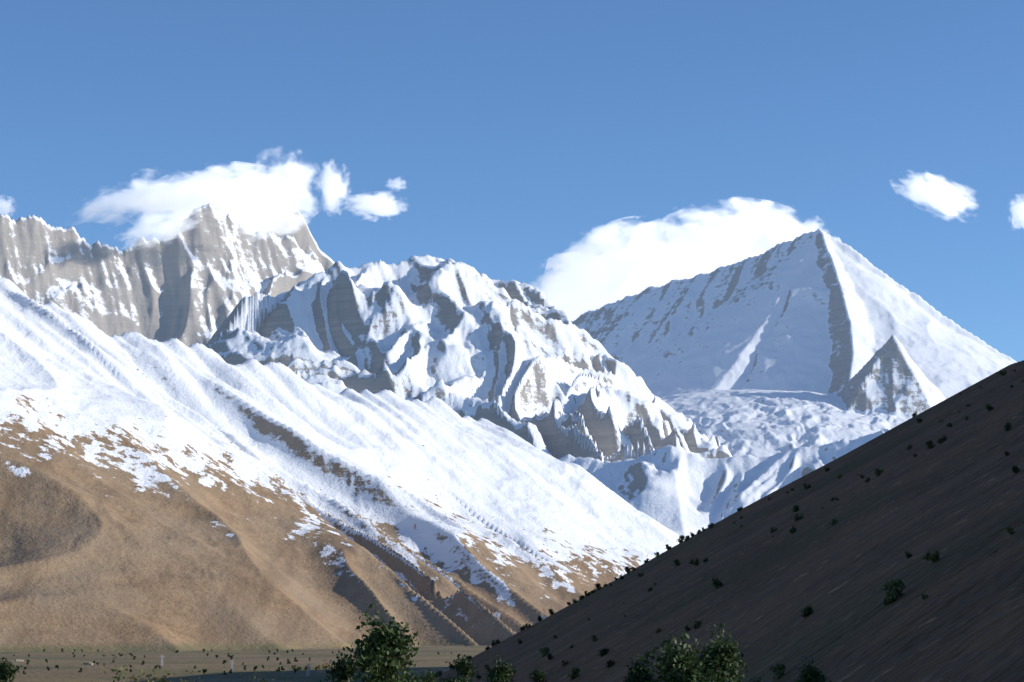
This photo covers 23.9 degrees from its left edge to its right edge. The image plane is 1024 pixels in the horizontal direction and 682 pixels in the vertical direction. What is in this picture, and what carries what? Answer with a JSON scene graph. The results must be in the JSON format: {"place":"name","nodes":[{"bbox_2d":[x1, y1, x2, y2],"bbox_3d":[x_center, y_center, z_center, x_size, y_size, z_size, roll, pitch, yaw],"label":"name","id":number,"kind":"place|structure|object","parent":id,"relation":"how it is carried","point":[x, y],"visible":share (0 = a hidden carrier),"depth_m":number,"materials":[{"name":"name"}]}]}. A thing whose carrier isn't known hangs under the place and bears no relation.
{"place":"outdoors","nodes":[
{"label":"outdoors","id":0,"kind":"place"},
{"bbox_2d":[0,178,1023,681],"bbox_3d":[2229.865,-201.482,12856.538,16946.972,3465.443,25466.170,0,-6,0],"label":"mountain","id":1,"kind":"structure","parent":0,"point":[256,432],"depth_m":7759.63,"materials":[{"name":"white snow"}]},
{"bbox_2d":[0,657,22,681],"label":"tree","id":2,"kind":"object","parent":1,"relation":"on","point":[7,672],"visible":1,"depth_m":267.70,"materials":[{"name":"green plant"}]},
{"bbox_2d":[99,653,174,681],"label":"twiggy tree","id":3,"kind":"object","parent":1,"relation":"on","point":[133,676],"visible":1,"depth_m":203.29,"materials":[{"name":"green plant"}]},
{"bbox_2d":[158,670,201,681],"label":"twiggy tree","id":4,"kind":"object","parent":1,"relation":"on","point":[187,678],"visible":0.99,"depth_m":217.54,"materials":[{"name":"green plant"}]},
{"bbox_2d":[247,670,287,681],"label":"twiggy tree","id":5,"kind":"object","parent":1,"relation":"on","point":[261,680],"visible":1,"depth_m":229.37,"materials":[{"name":"green plant"}]},
{"bbox_2d":[320,652,360,681],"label":"tree","id":6,"kind":"object","parent":1,"relation":"on","point":[343,672],"visible":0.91,"depth_m":247.92,"materials":[{"name":"green plant"}]},
{"bbox_2d":[340,602,425,681],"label":"tree","id":7,"kind":"object","parent":1,"relation":"on","point":[379,656],"visible":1,"depth_m":232.26,"materials":[{"name":"green plant"}]},
{"bbox_2d":[398,670,425,681],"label":"tree","id":8,"kind":"object","parent":1,"relation":"on","point":[412,677],"visible":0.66,"depth_m":260.26,"materials":[{"name":"green plant"}]},
{"bbox_2d":[414,667,437,681],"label":"tree","id":9,"kind":"object","parent":1,"relation":"on","point":[429,677],"visible":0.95,"depth_m":317.21,"materials":[{"name":"green plant"}]},
{"bbox_2d":[436,654,478,681],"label":"tree","id":10,"kind":"object","parent":1,"relation":"on","point":[464,667],"visible":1,"depth_m":286.94,"materials":[{"name":"green plant"}]},
{"bbox_2d":[484,664,490,671],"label":"shrub","id":11,"kind":"object","parent":1,"relation":"on","point":[487,667],"visible":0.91,"depth_m":1381.50,"materials":[{"name":"green plant"}]},
{"bbox_2d":[482,655,515,681],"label":"tree","id":12,"kind":"object","parent":1,"relation":"on","point":[501,673],"visible":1,"depth_m":306.69,"materials":[{"name":"green plant"}]},
{"bbox_2d":[519,624,525,630],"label":"ridge shrub","id":13,"kind":"object","parent":1,"relation":"on","point":[523,627],"visible":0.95,"depth_m":2540.46,"materials":[{"name":"green plant"}]},
{"bbox_2d":[529,666,546,681],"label":"bush","id":14,"kind":"object","parent":1,"relation":"on","point":[538,676],"visible":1,"depth_m":297.78,"materials":[{"name":"green plant"}]},
{"bbox_2d":[539,647,549,656],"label":"shrub","id":15,"kind":"object","parent":1,"relation":"on","point":[545,652],"visible":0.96,"depth_m":946.74,"materials":[{"name":"green plant"}]},
{"bbox_2d":[567,668,579,679],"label":"shrub","id":16,"kind":"object","parent":1,"relation":"on","point":[574,672],"visible":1,"depth_m":752.47,"materials":[{"name":"green plant"}]},
{"bbox_2d":[594,583,602,590],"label":"ridge shrub","id":17,"kind":"object","parent":1,"relation":"on","point":[598,586],"visible":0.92,"depth_m":2390.22,"materials":[{"name":"green plant"}]},
{"bbox_2d":[596,647,609,656],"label":"shrub","id":18,"kind":"object","parent":1,"relation":"on","point":[603,651],"visible":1,"depth_m":779.15,"materials":[{"name":"green plant"}]},
{"bbox_2d":[605,659,614,667],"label":"shrub","id":19,"kind":"object","parent":1,"relation":"on","point":[610,663],"visible":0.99,"depth_m":729.97,"materials":[{"name":"green plant"}]},
{"bbox_2d":[624,566,631,573],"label":"ridge shrub","id":20,"kind":"object","parent":1,"relation":"on","point":[627,569],"visible":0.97,"depth_m":2433.92,"materials":[{"name":"green plant"}]},
{"bbox_2d":[622,654,658,681],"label":"tree","id":21,"kind":"object","parent":1,"relation":"on","point":[635,678],"visible":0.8,"depth_m":281.32,"materials":[{"name":"green plant"}]},
{"bbox_2d":[651,655,670,681],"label":"tree","id":22,"kind":"object","parent":1,"relation":"on","point":[661,672],"visible":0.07,"depth_m":248.53,"materials":[{"name":"green plant"}]},
{"bbox_2d":[672,559,680,566],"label":"shrub","id":23,"kind":"object","parent":1,"relation":"on","point":[677,562],"visible":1,"depth_m":1444.79,"materials":[{"name":"green plant"}]},
{"bbox_2d":[625,632,734,681],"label":"tree","id":24,"kind":"object","parent":1,"relation":"on","point":[680,666],"visible":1,"depth_m":212.45,"materials":[{"name":"green plant"}]},
{"bbox_2d":[676,535,684,542],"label":"ridge shrub","id":25,"kind":"object","parent":1,"relation":"on","point":[682,537],"visible":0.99,"depth_m":2482.25,"materials":[{"name":"green plant"}]},
{"bbox_2d":[689,558,698,565],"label":"shrub","id":26,"kind":"object","parent":1,"relation":"on","point":[696,562],"visible":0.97,"depth_m":1181.90,"materials":[{"name":"green plant"}]},
{"bbox_2d":[691,620,702,628],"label":"shrub","id":27,"kind":"object","parent":1,"relation":"on","point":[697,624],"visible":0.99,"depth_m":687.91,"materials":[{"name":"green plant"}]},
{"bbox_2d":[712,578,722,588],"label":"shrub","id":28,"kind":"object","parent":1,"relation":"on","point":[716,584],"visible":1,"depth_m":800.15,"materials":[{"name":"green plant"}]},
{"bbox_2d":[695,622,751,681],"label":"tree","id":29,"kind":"object","parent":1,"relation":"on","point":[721,656],"visible":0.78,"depth_m":229.12,"materials":[{"name":"green plant"}]},
{"bbox_2d":[746,674,764,681],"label":"bush","id":30,"kind":"object","parent":1,"relation":"on","point":[759,680],"visible":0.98,"depth_m":248.27,"materials":[{"name":"green plant"}]},
{"bbox_2d":[770,663,785,679],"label":"shrub","id":31,"kind":"object","parent":1,"relation":"on","point":[779,669],"visible":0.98,"depth_m":378.85,"materials":[{"name":"green plant"}]},
{"bbox_2d":[788,526,795,533],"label":"shrub","id":32,"kind":"object","parent":1,"relation":"on","point":[792,529],"visible":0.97,"depth_m":862.90,"materials":[{"name":"green plant"}]},
{"bbox_2d":[791,505,799,511],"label":"shrub","id":33,"kind":"object","parent":1,"relation":"on","point":[796,508],"visible":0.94,"depth_m":1192.06,"materials":[{"name":"green plant"}]},
{"bbox_2d":[794,513,803,521],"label":"shrub","id":34,"kind":"object","parent":1,"relation":"on","point":[797,518],"visible":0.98,"depth_m":914.53,"materials":[{"name":"green plant"}]},
{"bbox_2d":[801,605,812,617],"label":"shrub","id":35,"kind":"object","parent":1,"relation":"on","point":[807,611],"visible":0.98,"depth_m":456.69,"materials":[{"name":"green plant"}]},
{"bbox_2d":[796,656,831,681],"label":"tree","id":36,"kind":"object","parent":1,"relation":"on","point":[810,675],"visible":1,"depth_m":266.42,"materials":[{"name":"green plant"}]},
{"bbox_2d":[874,468,883,476],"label":"shrub","id":37,"kind":"object","parent":1,"relation":"on","point":[878,472],"visible":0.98,"depth_m":1059.84,"materials":[{"name":"green plant"}]},
{"bbox_2d":[882,578,904,604],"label":"shrub","id":38,"kind":"object","parent":1,"relation":"on","point":[894,593],"visible":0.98,"depth_m":380.98,"materials":[{"name":"green plant"}]},
{"bbox_2d":[904,551,912,557],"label":"shrub","id":39,"kind":"object","parent":1,"relation":"on","point":[908,555],"visible":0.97,"depth_m":443.43,"materials":[{"name":"green plant"}]},
{"bbox_2d":[924,440,935,449],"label":"shrub","id":40,"kind":"object","parent":1,"relation":"on","point":[930,444],"visible":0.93,"depth_m":991.58,"materials":[{"name":"green plant"}]},
{"bbox_2d":[922,549,939,562],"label":"shrub","id":41,"kind":"object","parent":1,"relation":"on","point":[935,557],"visible":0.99,"depth_m":402.47,"materials":[{"name":"green plant"}]},
{"bbox_2d":[985,403,992,411],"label":"shrub","id":42,"kind":"object","parent":1,"relation":"on","point":[989,407],"visible":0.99,"depth_m":1143.62,"materials":[{"name":"green plant"}]},
{"bbox_2d":[998,370,1005,375],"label":"shrub","id":43,"kind":"object","parent":1,"relation":"on","point":[1003,373],"visible":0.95,"depth_m":1879.51,"materials":[{"name":"green plant"}]},
{"bbox_2d":[1003,422,1010,430],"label":"shrub","id":44,"kind":"object","parent":1,"relation":"on","point":[1008,426],"visible":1,"depth_m":793.35,"materials":[{"name":"green plant"}]},
{"bbox_2d":[1006,527,1014,535],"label":"shrub","id":45,"kind":"object","parent":1,"relation":"on","point":[1010,530],"visible":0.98,"depth_m":371.64,"materials":[{"name":"green plant"}]},
{"bbox_2d":[1012,465,1020,473],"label":"shrub","id":46,"kind":"object","parent":1,"relation":"on","point":[1015,469],"visible":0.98,"depth_m":506.21,"materials":[{"name":"green plant"}]},
{"bbox_2d":[0,0,1023,361],"label":"sky","id":47,"kind":"structure","parent":0,"point":[591,155],"materials":[{"name":"blue"}]}
]}

